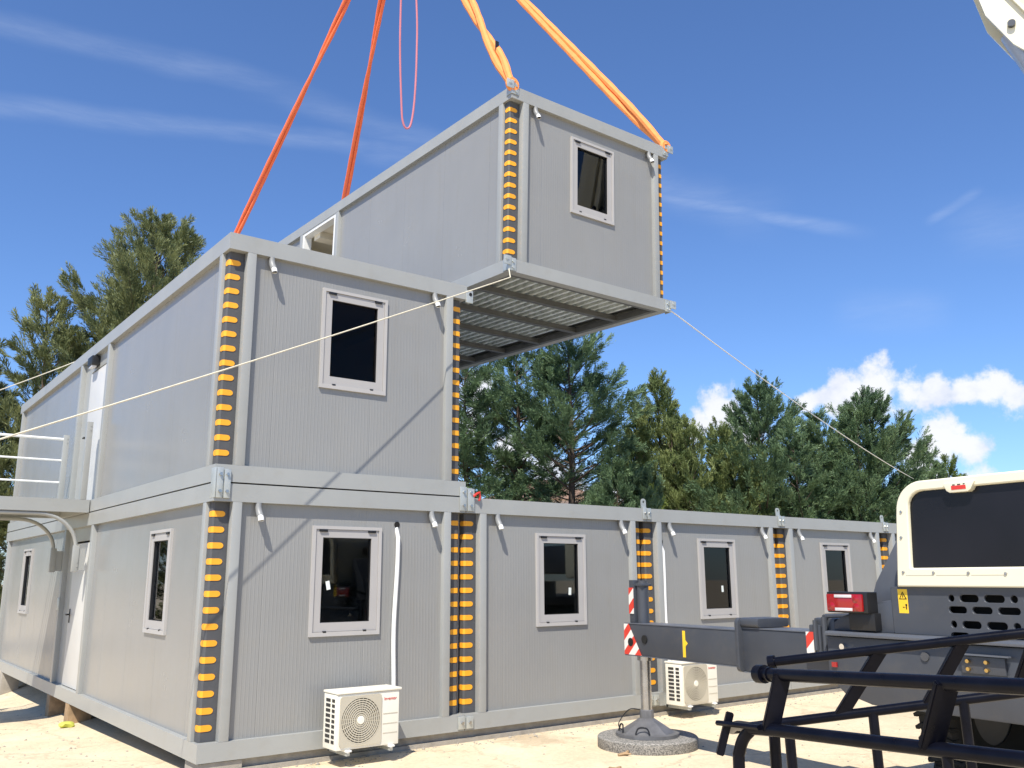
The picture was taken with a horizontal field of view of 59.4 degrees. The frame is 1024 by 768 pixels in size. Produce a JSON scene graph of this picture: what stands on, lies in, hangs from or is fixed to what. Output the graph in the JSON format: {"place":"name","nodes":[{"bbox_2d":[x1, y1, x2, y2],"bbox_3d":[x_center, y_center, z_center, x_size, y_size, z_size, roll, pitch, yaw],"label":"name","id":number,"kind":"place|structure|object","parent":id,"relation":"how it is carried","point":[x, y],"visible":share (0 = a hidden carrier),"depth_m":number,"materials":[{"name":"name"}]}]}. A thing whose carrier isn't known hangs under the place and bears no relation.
{"place":"outdoors","nodes":[
{"label":"outdoors","id":0,"kind":"place"},
{"bbox_2d":[0,680,933,767],"bbox_3d":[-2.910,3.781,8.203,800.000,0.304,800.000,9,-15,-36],"label":"ground","id":1,"kind":"structure","parent":0,"point":[26,704],"depth_m":9.83,"materials":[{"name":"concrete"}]},
{"bbox_2d":[0,671,18,694],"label":"packing block","id":2,"kind":"object","parent":1,"relation":"on","point":[8,683],"depth_m":16.66,"materials":[{"name":"wood"}]},
{"bbox_2d":[0,337,21,605],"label":"cedar tree","id":3,"kind":"object","parent":1,"relation":"on","point":[4,444],"visible":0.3,"depth_m":24.38,"materials":[{"name":"green plant"}]},
{"bbox_2d":[0,422,93,571],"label":"stair landing","id":4,"kind":"object","parent":1,"relation":"on","point":[59,508],"visible":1,"depth_m":12.79,"materials":[{"name":"paint"}]},
{"bbox_2d":[0,283,96,599],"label":"cedar tree","id":5,"kind":"object","parent":1,"relation":"on","point":[37,302],"visible":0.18,"depth_m":24.93,"materials":[{"name":"green plant"}]},
{"bbox_2d":[45,694,65,716],"bbox_3d":[-6.795,4.814,13.440,0.300,0.333,0.259,9,-15,-36],"label":"packing block","id":6,"kind":"object","parent":1,"relation":"on","point":[55,706],"depth_m":13.32,"materials":[{"name":"brown wood"}]},
{"bbox_2d":[58,721,74,727],"bbox_3d":[-5.984,4.579,12.063,0.218,0.079,0.179,9,-15,-36],"label":"rag","id":7,"kind":"object","parent":1,"relation":"on","point":[67,724],"visible":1,"depth_m":12.01,"materials":[{"name":"yellow fabric"}]},
{"bbox_2d":[63,703,90,722],"bbox_3d":[-6.037,4.585,12.473,0.300,0.298,0.259,9,-15,-36],"label":"packing block","id":8,"kind":"object","parent":1,"relation":"on","point":[74,714],"depth_m":12.37,"materials":[{"name":"brown wood"}]},
{"bbox_2d":[6,205,206,467],"bbox_3d":[-10.843,0.959,25.942,7.308,13.347,6.931,-7,-14,29],"label":"cedar tree","id":9,"kind":"object","parent":1,"relation":"on","point":[125,298],"visible":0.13,"depth_m":25.70,"materials":[{"name":"green plant"}]},
{"bbox_2d":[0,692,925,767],"bbox_3d":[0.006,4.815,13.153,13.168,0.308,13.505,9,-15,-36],"label":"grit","id":10,"kind":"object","parent":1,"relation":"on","point":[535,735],"visible":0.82,"depth_m":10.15,"materials":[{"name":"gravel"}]},
{"bbox_2d":[458,359,546,500],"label":"fir tree","id":11,"kind":"object","parent":1,"relation":"on","point":[467,439],"visible":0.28,"depth_m":29.56,"materials":[{"name":"green plant"}]},
{"bbox_2d":[458,347,605,501],"bbox_3d":[0.189,3.203,30.420,6.313,10.742,5.248,5,-13,-23],"label":"fir tree","id":12,"kind":"object","parent":1,"relation":"on","point":[496,450],"visible":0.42,"depth_m":29.80,"materials":[{"name":"green plant"}]},
{"bbox_2d":[242,684,842,767],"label":"foundation strip","id":13,"kind":"object","parent":1,"relation":"on","point":[314,756],"visible":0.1,"depth_m":10.38,"materials":[{"name":"concrete"}]},
{"bbox_2d":[185,759,241,767],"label":"packing block","id":14,"kind":"object","parent":13,"relation":"on","point":[237,763],"depth_m":8.44,"materials":[{"name":"concrete"}]},
{"bbox_2d":[0,483,465,764],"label":"site cabin","id":15,"kind":"object","parent":13,"relation":"on","point":[196,625],"visible":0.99,"depth_m":9.74,"materials":[{"name":"metal"}]},
{"bbox_2d":[17,549,33,613],"bbox_3d":[-8.749,3.553,16.183,0.084,1.130,0.780,9,-15,-36],"label":"window","id":16,"kind":"structure","parent":15,"relation":"in","point":[28,553],"depth_m":16.31,"materials":[{"name":"white plastic"}]},
{"bbox_2d":[62,542,89,689],"bbox_3d":[-6.222,3.292,12.825,0.118,2.010,1.170,9,-15,-36],"label":"door","id":17,"kind":"structure","parent":15,"relation":"in","point":[78,585],"depth_m":12.87,"materials":[{"name":"white plastic"}]},
{"bbox_2d":[142,528,173,634],"bbox_3d":[-3.932,2.201,10.018,0.084,1.130,0.780,9,-15,-36],"label":"window","id":18,"kind":"structure","parent":15,"relation":"in","point":[161,541],"depth_m":10.09,"materials":[{"name":"white plastic"}]},
{"bbox_2d":[7,232,466,531],"bbox_3d":[-5.376,0.879,14.589,3.038,2.598,12.079,9,-15,-36],"label":"site cabin","id":19,"kind":"object","parent":15,"relation":"on","point":[373,407],"visible":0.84,"depth_m":10.24,"materials":[{"name":"metal"}]},
{"bbox_2d":[82,364,106,499],"bbox_3d":[-6.232,0.738,13.377,0.118,2.010,1.170,9,-15,-36],"label":"door","id":20,"kind":"structure","parent":19,"relation":"in","point":[98,378],"depth_m":13.37,"materials":[{"name":"white plastic"}]},
{"bbox_2d":[210,467,230,497],"bbox_3d":[-2.884,0.971,8.846,0.198,0.300,0.103,0,-12,-1],"label":"connector plate","id":21,"kind":"object","parent":19,"relation":"attached to","point":[220,482],"visible":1,"depth_m":8.84,"materials":[{"name":"metal"}]},
{"bbox_2d":[318,287,387,395],"bbox_3d":[-1.784,-0.464,10.101,0.815,1.130,0.084,9,-15,-36],"label":"window","id":22,"kind":"structure","parent":19,"relation":"in","point":[378,387],"depth_m":10.08,"materials":[{"name":"white plastic"}]},
{"bbox_2d":[465,290,472,303],"bbox_3d":[-0.527,-1.078,11.104,0.100,0.160,0.032,9,-15,-36],"label":"eye plate","id":23,"kind":"object","parent":19,"relation":"attached to","point":[469,297],"visible":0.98,"depth_m":11.09,"materials":[{"name":"white metal"}]},
{"bbox_2d":[460,487,480,510],"bbox_3d":[-0.483,1.358,10.590,0.289,0.280,0.063,9,-15,-36],"label":"connector plate","id":24,"kind":"object","parent":19,"relation":"attached to","point":[467,495],"visible":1,"depth_m":10.57,"materials":[{"name":"metal"}]},
{"bbox_2d":[308,525,381,636],"bbox_3d":[-1.773,2.091,9.549,0.815,1.130,0.084,9,-15,-36],"label":"window","id":25,"kind":"structure","parent":15,"relation":"in","point":[316,628],"depth_m":9.52,"materials":[{"name":"white plastic"}]},
{"bbox_2d":[323,522,401,756],"bbox_3d":[-1.488,2.575,9.358,0.935,2.309,0.538,9,-15,-36],"label":"air conditioner","id":26,"kind":"object","parent":15,"relation":"attached to","point":[360,717],"visible":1,"depth_m":8.93,"materials":[{"name":"white plastic"}]},
{"bbox_2d":[456,498,645,730],"bbox_3d":[-2.960,3.812,15.833,2.988,2.598,12.079,9,-15,-36],"label":"site cabin","id":27,"kind":"object","parent":13,"relation":"on","point":[543,614],"visible":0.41,"depth_m":11.06,"materials":[{"name":"metal"}]},
{"bbox_2d":[458,716,472,729],"bbox_3d":[-0.514,3.791,10.045,0.200,0.135,0.042,9,-15,-36],"label":"connector plate","id":28,"kind":"object","parent":27,"relation":"attached to","point":[464,722],"visible":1,"depth_m":10.04,"materials":[{"name":"metal"}]},
{"bbox_2d":[535,533,586,626],"bbox_3d":[0.612,2.465,11.330,0.815,1.130,0.084,9,-15,-36],"label":"window","id":29,"kind":"structure","parent":27,"relation":"in","point":[580,617],"depth_m":11.33,"materials":[{"name":"white plastic"}]},
{"bbox_2d":[639,509,790,706],"bbox_3d":[-0.575,4.186,17.614,2.988,2.598,12.079,9,-15,-36],"label":"site cabin","id":30,"kind":"object","parent":13,"relation":"on","point":[721,569],"visible":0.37,"depth_m":12.98,"materials":[{"name":"metal"}]},
{"bbox_2d":[640,499,650,518],"bbox_3d":[1.843,1.722,12.377,0.150,0.285,0.100,9,-15,-36],"label":"connector plate","id":31,"kind":"object","parent":30,"relation":"attached to","point":[646,512],"visible":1,"depth_m":12.35,"materials":[{"name":"metal"}]},
{"bbox_2d":[652,695,658,705],"bbox_3d":[1.871,4.165,11.826,0.200,0.135,0.042,9,-15,-36],"label":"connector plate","id":32,"kind":"object","parent":30,"relation":"attached to","point":[655,699],"visible":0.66,"depth_m":11.84,"materials":[{"name":"metal"}]},
{"bbox_2d":[662,540,717,709],"bbox_3d":[2.345,3.226,12.210,0.728,2.209,0.538,9,-15,-36],"label":"air conditioner","id":33,"kind":"object","parent":30,"relation":"attached to","point":[688,684],"visible":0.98,"depth_m":11.81,"materials":[{"name":"white plastic"}]},
{"bbox_2d":[697,538,738,618],"bbox_3d":[2.997,2.840,13.111,0.815,1.130,0.084,9,-15,-36],"label":"window","id":34,"kind":"structure","parent":30,"relation":"in","point":[717,570],"depth_m":13.13,"materials":[{"name":"white plastic"}]},
{"bbox_2d":[774,517,884,688],"bbox_3d":[1.810,4.561,19.395,2.988,2.598,12.079,9,-15,-36],"label":"site cabin","id":35,"kind":"object","parent":13,"relation":"on","point":[817,560],"visible":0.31,"depth_m":14.63,"materials":[{"name":"metal"}]},
{"bbox_2d":[775,508,784,525],"bbox_3d":[4.228,2.096,14.158,0.150,0.285,0.100,9,-15,-36],"label":"connector plate","id":36,"kind":"object","parent":35,"relation":"attached to","point":[781,520],"visible":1,"depth_m":14.13,"materials":[{"name":"metal"}]},
{"bbox_2d":[820,543,852,612],"bbox_3d":[5.382,3.214,14.892,0.815,1.130,0.084,9,-15,-36],"label":"window","id":37,"kind":"structure","parent":35,"relation":"in","point":[835,557],"depth_m":14.95,"materials":[{"name":"white plastic"}]},
{"bbox_2d":[879,523,896,568],"bbox_3d":[4.195,4.936,21.176,2.988,2.598,12.079,9,-15,-36],"label":"site cabin","id":38,"kind":"object","parent":13,"relation":"on","point":[888,539],"visible":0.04,"depth_m":16.00,"materials":[{"name":"metal"}]},
{"bbox_2d":[880,515,888,530],"bbox_3d":[6.613,2.471,15.939,0.150,0.285,0.100,9,-15,-36],"label":"connector plate","id":39,"kind":"object","parent":38,"relation":"attached to","point":[885,527],"visible":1,"depth_m":15.92,"materials":[{"name":"metal"}]},
{"bbox_2d":[493,481,613,503],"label":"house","id":40,"kind":"structure","parent":1,"relation":"on","point":[567,497],"depth_m":62.01,"materials":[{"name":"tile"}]},
{"bbox_2d":[493,331,662,504],"bbox_3d":[1.902,2.802,29.160,6.026,10.977,5.938,-7,-14,29],"label":"fir tree","id":41,"kind":"object","parent":1,"relation":"on","point":[565,429],"visible":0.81,"depth_m":28.82,"materials":[{"name":"green plant"}]},
{"bbox_2d":[578,446,665,508],"bbox_3d":[3.157,4.800,26.626,3.523,6.020,3.080,-4,-13,16],"label":"shrub","id":42,"kind":"object","parent":1,"relation":"on","point":[626,489],"visible":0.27,"depth_m":26.99,"materials":[{"name":"green plant"}]},
{"bbox_2d":[618,750,630,755],"bbox_3d":[1.159,3.826,9.316,0.141,0.045,0.196,0,-12,0],"label":"root piece","id":43,"kind":"object","parent":1,"relation":"on","point":[624,753],"visible":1,"depth_m":9.24,"materials":[{"name":"brown wood"}]},
{"bbox_2d":[620,483,667,509],"bbox_3d":[4.224,5.558,27.902,2.478,5.057,2.162,9,-15,-36],"label":"shrub","id":44,"kind":"object","parent":1,"relation":"on","point":[664,501],"visible":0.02,"depth_m":28.05,"materials":[{"name":"green plant"}]},
{"bbox_2d":[597,728,698,755],"bbox_3d":[1.481,3.902,9.791,1.090,0.134,1.090,9,-15,-36],"label":"jack pad","id":45,"kind":"object","parent":1,"relation":"on","point":[684,742],"visible":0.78,"depth_m":9.39,"materials":[{"name":"concrete"}]},
{"bbox_2d":[607,366,725,512],"bbox_3d":[4.861,3.926,30.067,4.139,9.210,4.827,-1,-12,3],"label":"cypress tree","id":46,"kind":"object","parent":1,"relation":"on","point":[674,450],"visible":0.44,"depth_m":29.27,"materials":[{"name":"green plant"}]},
{"bbox_2d":[676,415,800,517],"bbox_3d":[7.355,4.797,29.968,4.573,7.414,4.146,-3,-12,12],"label":"cypress tree","id":47,"kind":"object","parent":1,"relation":"on","point":[724,433],"visible":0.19,"depth_m":29.39,"materials":[{"name":"green plant"}]},
{"bbox_2d":[682,370,862,518],"bbox_3d":[8.442,3.895,29.773,7.652,9.046,7.509,-6,-14,26],"label":"fir tree","id":48,"kind":"object","parent":1,"relation":"on","point":[764,417],"visible":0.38,"depth_m":29.19,"materials":[{"name":"green plant"}]},
{"bbox_2d":[616,0,1023,767],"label":"mobile crane","id":49,"kind":"object","parent":1,"relation":"on","point":[954,564],"visible":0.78,"depth_m":7.05,"materials":[{"name":"grey metal"}]},
{"bbox_2d":[234,0,350,233],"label":"lifting sling","id":50,"kind":"object","parent":49,"relation":"hanging from","point":[338,18],"visible":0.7,"depth_m":20.46,"materials":[{"name":"fabric"}]},
{"bbox_2d":[342,0,385,198],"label":"lifting sling","id":51,"kind":"object","parent":49,"relation":"hanging from","point":[359,120],"visible":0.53,"depth_m":21.08,"materials":[{"name":"fabric"}]},
{"bbox_2d":[399,0,417,128],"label":"spare sling","id":52,"kind":"object","parent":49,"relation":"hanging from","point":[413,109],"visible":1,"depth_m":18.34,"materials":[{"name":"red fabric"}]},
{"bbox_2d":[461,0,518,90],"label":"lifting sling","id":53,"kind":"object","parent":49,"relation":"hanging from","point":[499,60],"visible":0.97,"depth_m":12.84,"materials":[{"name":"orange fabric"}]},
{"bbox_2d":[278,78,675,369],"bbox_3d":[-2.421,-1.700,17.341,3.188,2.678,12.079,9,-14,-36],"label":"site cabin","id":54,"kind":"object","parent":53,"relation":"hanging from","point":[555,208],"visible":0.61,"depth_m":12.96,"materials":[{"name":"metal"}]},
{"bbox_2d":[0,362,73,389],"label":"tag rope","id":55,"kind":"object","parent":54,"relation":"hanging from","point":[36,376],"visible":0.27,"depth_m":16.47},
{"bbox_2d":[0,269,510,439],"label":"tag rope","id":56,"kind":"object","parent":54,"relation":"hanging from","point":[239,364],"visible":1,"depth_m":8.42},
{"bbox_2d":[570,136,614,225],"bbox_3d":[1.134,-2.878,12.780,0.815,1.130,0.084,9,-14,-36],"label":"window","id":57,"kind":"structure","parent":54,"relation":"in","point":[591,165],"depth_m":12.80,"materials":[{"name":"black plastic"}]},
{"bbox_2d":[669,309,914,479],"bbox_3d":[8.215,1.167,22.016,0.019,0.804,21.610,-8,-14,32],"label":"tag rope","id":58,"kind":"object","parent":54,"relation":"hanging from","point":[775,387],"visible":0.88,"depth_m":17.00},
{"bbox_2d":[516,0,670,151],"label":"lifting sling","id":59,"kind":"object","parent":49,"relation":"hanging from","point":[604,84],"visible":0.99,"depth_m":14.87,"materials":[{"name":"fabric"}]},
{"bbox_2d":[755,407,895,522],"bbox_3d":[10.156,4.554,29.659,6.089,7.748,5.298,9,-15,-36],"label":"fir tree","id":60,"kind":"object","parent":1,"relation":"on","point":[831,442],"visible":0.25,"depth_m":29.02,"materials":[{"name":"green plant"}]},
{"bbox_2d":[715,628,1023,767],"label":"tube rack","id":61,"kind":"object","parent":1,"relation":"on","point":[942,698],"visible":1,"depth_m":4.05,"materials":[{"name":"black metal"}]},
{"bbox_2d":[809,384,941,522],"bbox_3d":[11.990,4.199,30.090,6.236,8.594,5.814,9,-15,-36],"label":"fir tree","id":62,"kind":"object","parent":1,"relation":"on","point":[888,443],"visible":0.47,"depth_m":29.49,"materials":[{"name":"green plant"}]},
{"bbox_2d":[861,434,948,510],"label":"fir tree","id":63,"kind":"object","parent":1,"relation":"on","point":[935,452],"visible":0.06,"depth_m":30.67,"materials":[{"name":"green plant"}]},
{"bbox_2d":[930,453,967,477],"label":"broadleaf tree","id":64,"kind":"object","parent":1,"relation":"on","point":[952,471],"visible":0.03,"depth_m":34.07,"materials":[{"name":"green plant"}]},
{"bbox_2d":[0,0,1023,584],"label":"sky","id":65,"kind":"structure","parent":0,"point":[842,181],"materials":[{"name":"blue"}]}
]}

